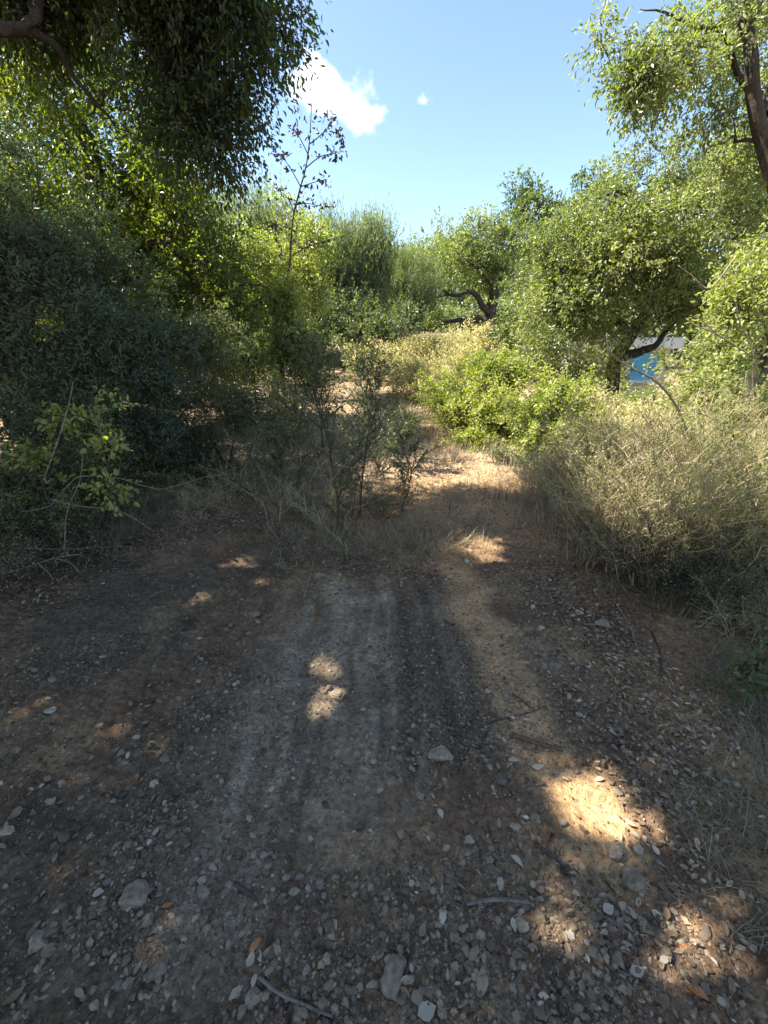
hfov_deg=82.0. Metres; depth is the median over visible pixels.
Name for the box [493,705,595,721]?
stick
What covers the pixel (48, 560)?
dead branch
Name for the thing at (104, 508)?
dead branch
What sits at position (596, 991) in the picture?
pebble
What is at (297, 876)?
pebble
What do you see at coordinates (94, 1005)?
pebble
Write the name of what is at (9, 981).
fallen leaf
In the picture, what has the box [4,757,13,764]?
pebble
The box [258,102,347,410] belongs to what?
sapling
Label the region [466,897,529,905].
stick
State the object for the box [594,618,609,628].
stone
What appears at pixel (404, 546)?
dry shrub
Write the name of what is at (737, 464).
dry shrub
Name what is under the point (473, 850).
pebble
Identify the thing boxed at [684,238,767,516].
tree
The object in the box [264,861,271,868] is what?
pebble
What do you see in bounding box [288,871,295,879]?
pebble
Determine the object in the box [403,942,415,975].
stick
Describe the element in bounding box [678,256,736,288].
dead cane
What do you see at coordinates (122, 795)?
pebble
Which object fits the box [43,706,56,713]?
stone
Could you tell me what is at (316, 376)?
sapling
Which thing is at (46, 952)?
fallen leaf
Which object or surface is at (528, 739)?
stick
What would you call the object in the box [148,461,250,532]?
dry shrub
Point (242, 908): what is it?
stick
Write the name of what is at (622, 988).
pebble
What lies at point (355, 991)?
pebble
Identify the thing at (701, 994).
fallen leaf
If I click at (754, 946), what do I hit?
pebble
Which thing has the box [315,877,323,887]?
pebble
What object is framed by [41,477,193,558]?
dry shrub
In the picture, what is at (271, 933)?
stick
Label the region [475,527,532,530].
stick
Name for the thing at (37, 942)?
stone
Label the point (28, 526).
shrub
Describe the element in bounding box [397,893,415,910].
stick
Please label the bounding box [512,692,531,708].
stick
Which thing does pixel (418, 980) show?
fallen leaf
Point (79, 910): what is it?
fallen leaf
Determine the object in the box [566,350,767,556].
dry shrub
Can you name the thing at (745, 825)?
dry grass
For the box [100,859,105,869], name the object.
fallen leaf
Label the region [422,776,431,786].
stone
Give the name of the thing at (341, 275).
heath tree
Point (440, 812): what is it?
fallen leaf
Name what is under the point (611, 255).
oak tree
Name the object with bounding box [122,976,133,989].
pebble
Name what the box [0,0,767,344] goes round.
sky
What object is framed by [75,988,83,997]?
pebble
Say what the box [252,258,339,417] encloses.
shrub
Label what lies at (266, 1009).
pebble
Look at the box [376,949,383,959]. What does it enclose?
fallen leaf
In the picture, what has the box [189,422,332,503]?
dry shrub
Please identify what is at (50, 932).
pebble
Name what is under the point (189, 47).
oak tree
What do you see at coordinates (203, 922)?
fallen leaf
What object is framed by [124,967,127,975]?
fallen leaf
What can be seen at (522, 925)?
stone
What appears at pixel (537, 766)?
fallen leaf
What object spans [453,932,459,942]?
pebble
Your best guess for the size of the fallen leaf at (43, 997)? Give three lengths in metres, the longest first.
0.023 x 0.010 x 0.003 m
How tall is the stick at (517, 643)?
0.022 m
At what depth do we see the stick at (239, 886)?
1.33 m
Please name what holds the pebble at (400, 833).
on the ground at (370, 596)
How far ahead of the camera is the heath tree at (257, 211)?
10.23 m
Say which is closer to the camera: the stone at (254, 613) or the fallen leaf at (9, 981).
the fallen leaf at (9, 981)
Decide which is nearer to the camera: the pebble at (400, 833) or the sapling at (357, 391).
the pebble at (400, 833)
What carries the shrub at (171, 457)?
on the ground at (370, 596)
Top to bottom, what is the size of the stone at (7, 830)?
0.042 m
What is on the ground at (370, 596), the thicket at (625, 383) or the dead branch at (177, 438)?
the thicket at (625, 383)
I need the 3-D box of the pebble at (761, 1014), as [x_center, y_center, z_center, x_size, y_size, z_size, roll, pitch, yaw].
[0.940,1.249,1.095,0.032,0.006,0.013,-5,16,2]
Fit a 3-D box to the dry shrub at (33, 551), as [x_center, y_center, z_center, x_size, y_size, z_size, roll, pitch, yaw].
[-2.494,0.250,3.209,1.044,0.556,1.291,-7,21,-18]
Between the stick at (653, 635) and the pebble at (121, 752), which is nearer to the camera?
the pebble at (121, 752)
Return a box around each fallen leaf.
[1,982,26,1004]
[6,978,12,985]
[38,995,48,999]
[40,943,56,957]
[40,983,50,991]
[49,841,56,850]
[51,852,57,862]
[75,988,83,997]
[77,906,81,914]
[86,831,92,840]
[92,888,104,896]
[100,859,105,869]
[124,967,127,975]
[133,960,141,973]
[151,926,159,933]
[161,902,173,907]
[166,830,175,838]
[200,914,207,926]
[229,985,241,1000]
[245,988,251,1009]
[246,949,254,966]
[250,937,261,952]
[251,973,257,986]
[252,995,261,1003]
[256,949,261,962]
[263,988,271,994]
[274,944,281,955]
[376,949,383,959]
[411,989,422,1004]
[415,975,421,983]
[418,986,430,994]
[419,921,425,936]
[437,808,443,817]
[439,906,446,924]
[482,951,486,964]
[496,876,503,890]
[508,757,519,761]
[511,855,522,866]
[511,917,516,931]
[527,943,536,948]
[531,986,535,1000]
[532,764,543,769]
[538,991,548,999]
[560,866,573,874]
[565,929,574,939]
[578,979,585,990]
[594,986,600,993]
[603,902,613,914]
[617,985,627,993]
[623,817,636,826]
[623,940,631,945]
[652,845,659,854]
[653,938,663,948]
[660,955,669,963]
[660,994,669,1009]
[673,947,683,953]
[687,984,708,1000]
[747,940,755,952]
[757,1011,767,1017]
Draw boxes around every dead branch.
[3,554,79,580]
[51,499,152,530]
[144,409,210,472]
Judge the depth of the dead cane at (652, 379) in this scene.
3.38 m
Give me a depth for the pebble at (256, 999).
1.11 m
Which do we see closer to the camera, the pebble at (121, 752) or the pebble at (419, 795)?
the pebble at (419, 795)
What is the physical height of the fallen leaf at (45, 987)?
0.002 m
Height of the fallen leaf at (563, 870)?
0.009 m
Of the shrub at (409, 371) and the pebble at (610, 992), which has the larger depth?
the shrub at (409, 371)
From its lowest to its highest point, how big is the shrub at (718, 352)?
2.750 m
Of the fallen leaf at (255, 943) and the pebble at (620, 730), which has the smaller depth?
the fallen leaf at (255, 943)
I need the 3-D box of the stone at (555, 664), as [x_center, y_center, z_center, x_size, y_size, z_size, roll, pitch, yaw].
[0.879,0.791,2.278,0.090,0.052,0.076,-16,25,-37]
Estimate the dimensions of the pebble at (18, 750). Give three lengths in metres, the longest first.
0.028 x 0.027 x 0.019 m
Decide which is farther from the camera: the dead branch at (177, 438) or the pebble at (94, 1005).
the dead branch at (177, 438)
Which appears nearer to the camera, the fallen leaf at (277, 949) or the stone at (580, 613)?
the fallen leaf at (277, 949)
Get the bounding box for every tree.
[0,0,333,234]
[0,29,306,407]
[194,164,306,330]
[201,181,343,399]
[235,161,372,356]
[335,193,409,358]
[383,223,453,344]
[400,198,542,344]
[485,117,767,420]
[497,160,625,328]
[563,0,767,477]
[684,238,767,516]
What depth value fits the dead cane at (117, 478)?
3.28 m
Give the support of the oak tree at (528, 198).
on the ground at (370, 596)
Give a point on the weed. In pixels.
(749, 666)
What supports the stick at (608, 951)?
on the ground at (370, 596)
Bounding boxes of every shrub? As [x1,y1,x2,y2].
[0,80,224,489]
[0,381,257,485]
[0,428,153,528]
[0,473,118,555]
[0,502,118,608]
[25,401,202,517]
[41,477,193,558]
[101,336,240,439]
[123,393,274,504]
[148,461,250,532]
[150,296,289,489]
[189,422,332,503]
[190,312,283,418]
[200,451,386,554]
[233,365,330,466]
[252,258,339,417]
[269,277,433,372]
[270,515,395,577]
[313,400,412,492]
[325,455,463,535]
[339,315,508,377]
[355,508,473,569]
[376,339,483,404]
[406,344,553,453]
[421,282,547,344]
[471,433,569,493]
[477,312,607,396]
[485,362,638,462]
[496,447,581,505]
[499,414,635,511]
[516,408,767,585]
[520,378,767,507]
[520,385,767,606]
[533,455,767,623]
[560,451,767,619]
[563,351,767,572]
[564,464,630,549]
[565,383,767,587]
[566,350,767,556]
[568,318,767,433]
[579,368,762,451]
[606,214,767,456]
[614,524,767,621]
[674,352,767,522]
[678,550,767,656]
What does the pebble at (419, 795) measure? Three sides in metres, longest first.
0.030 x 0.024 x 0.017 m
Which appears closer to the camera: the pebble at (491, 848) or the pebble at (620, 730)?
the pebble at (491, 848)
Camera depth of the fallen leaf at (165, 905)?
1.30 m
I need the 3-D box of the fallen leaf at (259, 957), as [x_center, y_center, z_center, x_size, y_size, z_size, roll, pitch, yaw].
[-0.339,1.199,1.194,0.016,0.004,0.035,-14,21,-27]
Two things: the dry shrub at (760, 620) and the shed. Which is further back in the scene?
the shed
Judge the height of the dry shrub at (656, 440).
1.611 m
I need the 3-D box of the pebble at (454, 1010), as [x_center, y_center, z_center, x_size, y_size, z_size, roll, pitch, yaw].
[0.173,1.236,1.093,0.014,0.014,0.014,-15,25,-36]
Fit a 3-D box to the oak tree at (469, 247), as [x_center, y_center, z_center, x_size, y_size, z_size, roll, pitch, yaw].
[2.356,-7.645,14.490,5.652,4.242,3.693,0,20,0]
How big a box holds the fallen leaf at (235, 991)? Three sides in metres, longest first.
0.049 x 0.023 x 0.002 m
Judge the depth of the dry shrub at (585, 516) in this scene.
3.59 m
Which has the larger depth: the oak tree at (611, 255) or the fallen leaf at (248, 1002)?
the oak tree at (611, 255)
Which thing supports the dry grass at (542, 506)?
on the ground at (370, 596)
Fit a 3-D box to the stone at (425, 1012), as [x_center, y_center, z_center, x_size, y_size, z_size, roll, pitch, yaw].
[0.105,1.239,1.096,0.039,0.006,0.040,9,22,24]
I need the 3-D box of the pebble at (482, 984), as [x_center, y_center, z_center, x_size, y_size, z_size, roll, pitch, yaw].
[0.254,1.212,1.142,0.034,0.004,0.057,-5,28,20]
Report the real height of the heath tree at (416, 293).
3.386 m
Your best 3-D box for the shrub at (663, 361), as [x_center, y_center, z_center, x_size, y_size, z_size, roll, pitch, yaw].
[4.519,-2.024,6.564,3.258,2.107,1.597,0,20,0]
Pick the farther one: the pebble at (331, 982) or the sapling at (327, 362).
the sapling at (327, 362)
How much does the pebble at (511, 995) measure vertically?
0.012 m
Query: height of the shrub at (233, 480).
1.198 m
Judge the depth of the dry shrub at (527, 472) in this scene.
4.39 m
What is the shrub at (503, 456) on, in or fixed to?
on the ground at (370, 596)
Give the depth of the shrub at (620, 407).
5.72 m
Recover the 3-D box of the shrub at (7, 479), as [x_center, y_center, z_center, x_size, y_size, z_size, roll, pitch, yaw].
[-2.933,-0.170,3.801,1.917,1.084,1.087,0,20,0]
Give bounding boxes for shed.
[554,338,684,394]
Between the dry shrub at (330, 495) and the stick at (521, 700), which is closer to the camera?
the stick at (521, 700)
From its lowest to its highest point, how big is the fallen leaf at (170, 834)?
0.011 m
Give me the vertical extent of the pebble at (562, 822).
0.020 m
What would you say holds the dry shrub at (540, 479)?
on the ground at (370, 596)
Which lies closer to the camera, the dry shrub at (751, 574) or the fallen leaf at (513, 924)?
the fallen leaf at (513, 924)
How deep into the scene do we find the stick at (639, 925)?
1.27 m
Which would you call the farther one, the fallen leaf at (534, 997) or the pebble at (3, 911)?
the pebble at (3, 911)
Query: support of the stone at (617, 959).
on the ground at (370, 596)
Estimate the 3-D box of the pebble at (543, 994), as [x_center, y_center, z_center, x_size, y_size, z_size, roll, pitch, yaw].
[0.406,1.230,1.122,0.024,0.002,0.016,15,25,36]
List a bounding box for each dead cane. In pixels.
[19,473,236,512]
[26,546,115,548]
[63,448,83,555]
[96,411,114,585]
[606,333,690,443]
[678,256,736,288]
[686,315,755,358]
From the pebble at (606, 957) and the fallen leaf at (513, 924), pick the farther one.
the fallen leaf at (513, 924)
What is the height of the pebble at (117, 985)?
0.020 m
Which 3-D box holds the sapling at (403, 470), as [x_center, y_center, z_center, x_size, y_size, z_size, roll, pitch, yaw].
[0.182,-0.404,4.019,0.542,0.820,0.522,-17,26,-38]
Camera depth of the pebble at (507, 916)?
1.28 m
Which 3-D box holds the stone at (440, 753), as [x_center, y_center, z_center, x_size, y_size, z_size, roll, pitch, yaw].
[0.224,0.972,1.776,0.098,0.055,0.071,0,20,0]
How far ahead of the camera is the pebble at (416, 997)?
1.12 m
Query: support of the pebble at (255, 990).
on the ground at (370, 596)
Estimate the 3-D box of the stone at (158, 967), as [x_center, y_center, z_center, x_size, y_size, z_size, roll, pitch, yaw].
[-0.595,1.204,1.161,0.058,0.044,0.044,0,20,0]
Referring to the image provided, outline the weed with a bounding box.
[717,627,767,760]
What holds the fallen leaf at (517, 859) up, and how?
on the ground at (370, 596)
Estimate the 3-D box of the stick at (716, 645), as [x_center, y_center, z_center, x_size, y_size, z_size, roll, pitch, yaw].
[1.962,0.712,2.503,0.595,0.013,0.040,-12,23,-30]
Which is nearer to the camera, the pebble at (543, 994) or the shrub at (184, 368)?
the pebble at (543, 994)
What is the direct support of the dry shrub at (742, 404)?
on the ground at (370, 596)
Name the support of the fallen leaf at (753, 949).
on the ground at (370, 596)
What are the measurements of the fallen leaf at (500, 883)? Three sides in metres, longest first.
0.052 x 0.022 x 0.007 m
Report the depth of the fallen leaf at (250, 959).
1.19 m
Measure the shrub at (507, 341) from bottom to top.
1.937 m
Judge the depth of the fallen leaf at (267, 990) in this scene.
1.13 m
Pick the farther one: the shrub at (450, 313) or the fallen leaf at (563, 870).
the shrub at (450, 313)
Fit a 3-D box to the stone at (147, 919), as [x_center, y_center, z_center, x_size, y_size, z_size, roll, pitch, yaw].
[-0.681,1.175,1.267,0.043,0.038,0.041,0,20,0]
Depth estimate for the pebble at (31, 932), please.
1.24 m
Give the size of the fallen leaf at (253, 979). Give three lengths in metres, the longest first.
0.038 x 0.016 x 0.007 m
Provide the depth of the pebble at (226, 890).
1.33 m
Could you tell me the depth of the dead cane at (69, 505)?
3.02 m
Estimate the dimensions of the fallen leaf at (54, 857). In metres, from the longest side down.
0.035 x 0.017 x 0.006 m
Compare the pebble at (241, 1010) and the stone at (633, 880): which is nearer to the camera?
the pebble at (241, 1010)
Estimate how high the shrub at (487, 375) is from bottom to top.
1.636 m
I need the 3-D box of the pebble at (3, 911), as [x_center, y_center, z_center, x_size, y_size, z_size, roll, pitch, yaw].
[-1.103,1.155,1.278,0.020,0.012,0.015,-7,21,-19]
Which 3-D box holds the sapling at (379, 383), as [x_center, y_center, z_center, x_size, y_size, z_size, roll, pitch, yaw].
[-0.169,-0.617,3.697,0.849,1.472,0.707,-10,22,-25]
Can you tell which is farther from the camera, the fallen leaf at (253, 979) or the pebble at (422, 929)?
the pebble at (422, 929)
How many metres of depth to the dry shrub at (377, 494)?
3.92 m
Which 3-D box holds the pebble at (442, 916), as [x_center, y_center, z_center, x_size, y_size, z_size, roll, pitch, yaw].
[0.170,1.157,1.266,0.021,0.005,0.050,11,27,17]
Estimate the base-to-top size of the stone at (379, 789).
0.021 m
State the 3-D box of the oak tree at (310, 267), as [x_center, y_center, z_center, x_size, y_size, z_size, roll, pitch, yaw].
[-1.716,-3.483,7.304,2.130,3.326,1.870,0,20,0]
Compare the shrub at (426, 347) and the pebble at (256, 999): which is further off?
the shrub at (426, 347)
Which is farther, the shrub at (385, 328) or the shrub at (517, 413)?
the shrub at (385, 328)
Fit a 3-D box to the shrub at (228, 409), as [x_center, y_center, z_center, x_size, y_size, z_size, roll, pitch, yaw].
[-1.855,-1.173,4.710,1.657,2.091,1.424,0,20,0]
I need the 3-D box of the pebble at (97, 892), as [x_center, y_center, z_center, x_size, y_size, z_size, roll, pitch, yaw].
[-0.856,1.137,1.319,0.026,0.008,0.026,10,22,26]
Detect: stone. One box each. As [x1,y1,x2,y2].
[0,825,15,836]
[28,929,48,954]
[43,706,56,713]
[117,879,149,910]
[137,912,153,929]
[144,956,167,982]
[197,885,209,899]
[249,610,260,617]
[288,886,300,895]
[375,785,383,792]
[380,953,406,1001]
[418,1000,435,1021]
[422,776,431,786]
[428,745,452,761]
[463,834,474,844]
[495,774,506,785]
[516,916,528,933]
[529,813,540,823]
[537,625,544,630]
[547,659,562,670]
[575,609,583,614]
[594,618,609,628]
[605,841,625,861]
[611,951,623,968]
[621,865,643,891]
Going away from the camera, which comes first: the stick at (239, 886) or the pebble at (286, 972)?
the pebble at (286, 972)
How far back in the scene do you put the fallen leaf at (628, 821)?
1.54 m
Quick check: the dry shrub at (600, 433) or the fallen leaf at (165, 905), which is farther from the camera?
the dry shrub at (600, 433)
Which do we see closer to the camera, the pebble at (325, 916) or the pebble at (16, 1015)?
the pebble at (16, 1015)
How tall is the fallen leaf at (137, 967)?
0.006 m
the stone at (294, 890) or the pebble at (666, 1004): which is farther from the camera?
the stone at (294, 890)
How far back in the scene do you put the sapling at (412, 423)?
4.95 m
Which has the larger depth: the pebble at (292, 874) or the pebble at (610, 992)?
the pebble at (292, 874)
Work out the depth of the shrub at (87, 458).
3.76 m
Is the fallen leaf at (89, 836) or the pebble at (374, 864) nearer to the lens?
the pebble at (374, 864)
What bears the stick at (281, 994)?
on the ground at (370, 596)
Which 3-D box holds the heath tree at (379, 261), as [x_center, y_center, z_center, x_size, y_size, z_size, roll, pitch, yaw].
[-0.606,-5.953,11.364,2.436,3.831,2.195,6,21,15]
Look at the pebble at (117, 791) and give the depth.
1.62 m
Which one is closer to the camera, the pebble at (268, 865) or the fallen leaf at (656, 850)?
the pebble at (268, 865)
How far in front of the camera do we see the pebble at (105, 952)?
1.19 m
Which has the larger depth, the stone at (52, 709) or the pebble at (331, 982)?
the stone at (52, 709)
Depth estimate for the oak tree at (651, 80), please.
4.33 m
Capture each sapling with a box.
[240,385,319,494]
[248,398,331,509]
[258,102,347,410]
[265,311,402,532]
[283,334,347,447]
[315,345,405,514]
[317,316,410,469]
[350,400,427,473]
[382,421,435,511]
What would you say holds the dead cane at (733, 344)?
on the ground at (370, 596)
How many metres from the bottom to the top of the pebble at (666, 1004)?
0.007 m
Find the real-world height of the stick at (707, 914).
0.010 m
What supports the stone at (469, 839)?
on the ground at (370, 596)
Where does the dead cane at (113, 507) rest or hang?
on the ground at (370, 596)
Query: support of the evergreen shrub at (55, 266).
on the ground at (370, 596)
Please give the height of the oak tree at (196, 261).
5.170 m
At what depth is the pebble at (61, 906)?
1.28 m
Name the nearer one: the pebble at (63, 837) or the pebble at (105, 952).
the pebble at (105, 952)
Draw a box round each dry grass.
[0,469,763,639]
[237,369,593,564]
[639,626,767,955]
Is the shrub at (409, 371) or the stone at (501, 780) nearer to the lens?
the stone at (501, 780)
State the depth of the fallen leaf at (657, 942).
1.24 m
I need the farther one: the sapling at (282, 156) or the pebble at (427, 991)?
the sapling at (282, 156)
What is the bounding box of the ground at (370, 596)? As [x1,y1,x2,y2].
[0,322,767,1023]
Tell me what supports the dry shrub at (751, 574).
on the ground at (370, 596)
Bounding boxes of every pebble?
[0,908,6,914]
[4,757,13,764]
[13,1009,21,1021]
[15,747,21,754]
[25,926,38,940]
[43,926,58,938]
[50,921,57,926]
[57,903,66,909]
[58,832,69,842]
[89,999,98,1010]
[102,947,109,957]
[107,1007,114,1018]
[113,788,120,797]
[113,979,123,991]
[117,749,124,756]
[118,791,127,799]
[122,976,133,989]
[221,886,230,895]
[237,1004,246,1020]
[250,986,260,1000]
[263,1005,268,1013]
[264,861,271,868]
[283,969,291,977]
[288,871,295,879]
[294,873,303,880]
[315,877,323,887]
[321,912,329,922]
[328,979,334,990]
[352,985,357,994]
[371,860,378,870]
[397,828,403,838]
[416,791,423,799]
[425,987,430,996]
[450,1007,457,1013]
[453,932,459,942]
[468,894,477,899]
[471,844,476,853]
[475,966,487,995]
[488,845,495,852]
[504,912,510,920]
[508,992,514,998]
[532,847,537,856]
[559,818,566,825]
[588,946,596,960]
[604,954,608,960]
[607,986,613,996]
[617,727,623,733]
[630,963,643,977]
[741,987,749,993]
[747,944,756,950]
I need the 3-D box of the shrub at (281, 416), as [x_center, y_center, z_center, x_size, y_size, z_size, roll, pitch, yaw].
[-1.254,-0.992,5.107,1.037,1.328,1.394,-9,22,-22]
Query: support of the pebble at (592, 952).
on the ground at (370, 596)
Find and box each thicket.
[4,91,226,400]
[556,285,767,452]
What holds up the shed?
on the ground at (370, 596)
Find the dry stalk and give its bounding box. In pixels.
[44,383,72,476]
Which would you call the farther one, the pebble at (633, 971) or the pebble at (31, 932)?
the pebble at (31, 932)
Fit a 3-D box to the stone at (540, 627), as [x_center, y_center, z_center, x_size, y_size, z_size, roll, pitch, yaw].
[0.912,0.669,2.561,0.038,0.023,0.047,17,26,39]
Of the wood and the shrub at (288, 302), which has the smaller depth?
the shrub at (288, 302)
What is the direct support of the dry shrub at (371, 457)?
on the ground at (370, 596)
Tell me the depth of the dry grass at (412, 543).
3.58 m
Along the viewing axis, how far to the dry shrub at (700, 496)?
2.89 m
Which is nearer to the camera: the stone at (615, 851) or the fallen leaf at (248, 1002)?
the fallen leaf at (248, 1002)
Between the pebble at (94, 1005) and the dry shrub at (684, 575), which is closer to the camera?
the pebble at (94, 1005)
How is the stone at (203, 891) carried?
on the ground at (370, 596)
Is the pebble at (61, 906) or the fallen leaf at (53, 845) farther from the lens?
the fallen leaf at (53, 845)
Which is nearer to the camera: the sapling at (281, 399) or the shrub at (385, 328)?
the sapling at (281, 399)
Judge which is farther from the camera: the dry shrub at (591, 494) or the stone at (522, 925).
the dry shrub at (591, 494)
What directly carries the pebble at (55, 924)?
on the ground at (370, 596)
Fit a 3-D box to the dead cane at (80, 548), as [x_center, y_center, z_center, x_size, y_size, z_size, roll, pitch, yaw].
[-2.234,0.256,3.179,0.695,0.029,0.006,0,20,0]
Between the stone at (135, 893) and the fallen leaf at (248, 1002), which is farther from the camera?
the stone at (135, 893)
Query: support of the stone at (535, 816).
on the ground at (370, 596)
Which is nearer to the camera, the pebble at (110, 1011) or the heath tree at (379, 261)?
the pebble at (110, 1011)
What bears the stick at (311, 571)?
on the ground at (370, 596)
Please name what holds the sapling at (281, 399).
on the ground at (370, 596)
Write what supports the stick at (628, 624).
on the ground at (370, 596)
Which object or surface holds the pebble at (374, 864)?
on the ground at (370, 596)
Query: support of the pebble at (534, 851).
on the ground at (370, 596)
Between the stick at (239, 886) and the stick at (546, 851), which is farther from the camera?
the stick at (546, 851)
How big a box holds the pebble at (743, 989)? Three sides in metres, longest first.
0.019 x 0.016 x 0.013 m
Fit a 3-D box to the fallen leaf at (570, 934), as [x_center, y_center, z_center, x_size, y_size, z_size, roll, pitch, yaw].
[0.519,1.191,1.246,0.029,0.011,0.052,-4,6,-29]
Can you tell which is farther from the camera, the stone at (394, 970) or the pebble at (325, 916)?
the pebble at (325, 916)
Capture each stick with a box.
[156,840,178,876]
[234,881,256,899]
[239,894,246,921]
[257,974,332,1017]
[265,917,282,944]
[303,530,319,597]
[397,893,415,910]
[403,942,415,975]
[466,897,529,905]
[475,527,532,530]
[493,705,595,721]
[499,542,553,551]
[509,618,520,665]
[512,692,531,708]
[512,732,562,750]
[535,842,570,874]
[602,919,612,976]
[613,599,639,657]
[636,912,643,941]
[649,628,662,670]
[656,876,767,950]
[707,624,754,657]
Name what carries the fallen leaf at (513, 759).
on the ground at (370, 596)
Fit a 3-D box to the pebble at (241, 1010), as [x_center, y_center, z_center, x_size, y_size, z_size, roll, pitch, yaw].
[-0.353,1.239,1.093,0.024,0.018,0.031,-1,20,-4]
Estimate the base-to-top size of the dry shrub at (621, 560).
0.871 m
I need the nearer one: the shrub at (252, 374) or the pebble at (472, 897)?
the pebble at (472, 897)
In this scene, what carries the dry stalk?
on the ground at (370, 596)
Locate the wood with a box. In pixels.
[167,226,761,358]
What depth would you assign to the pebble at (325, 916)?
1.27 m
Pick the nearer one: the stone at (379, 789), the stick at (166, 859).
the stick at (166, 859)
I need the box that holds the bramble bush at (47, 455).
[0,384,141,557]
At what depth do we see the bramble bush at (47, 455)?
3.13 m
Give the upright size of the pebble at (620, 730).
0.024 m
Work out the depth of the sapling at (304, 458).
3.73 m
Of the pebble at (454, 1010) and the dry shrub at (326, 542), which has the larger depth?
the dry shrub at (326, 542)
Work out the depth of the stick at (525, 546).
3.58 m

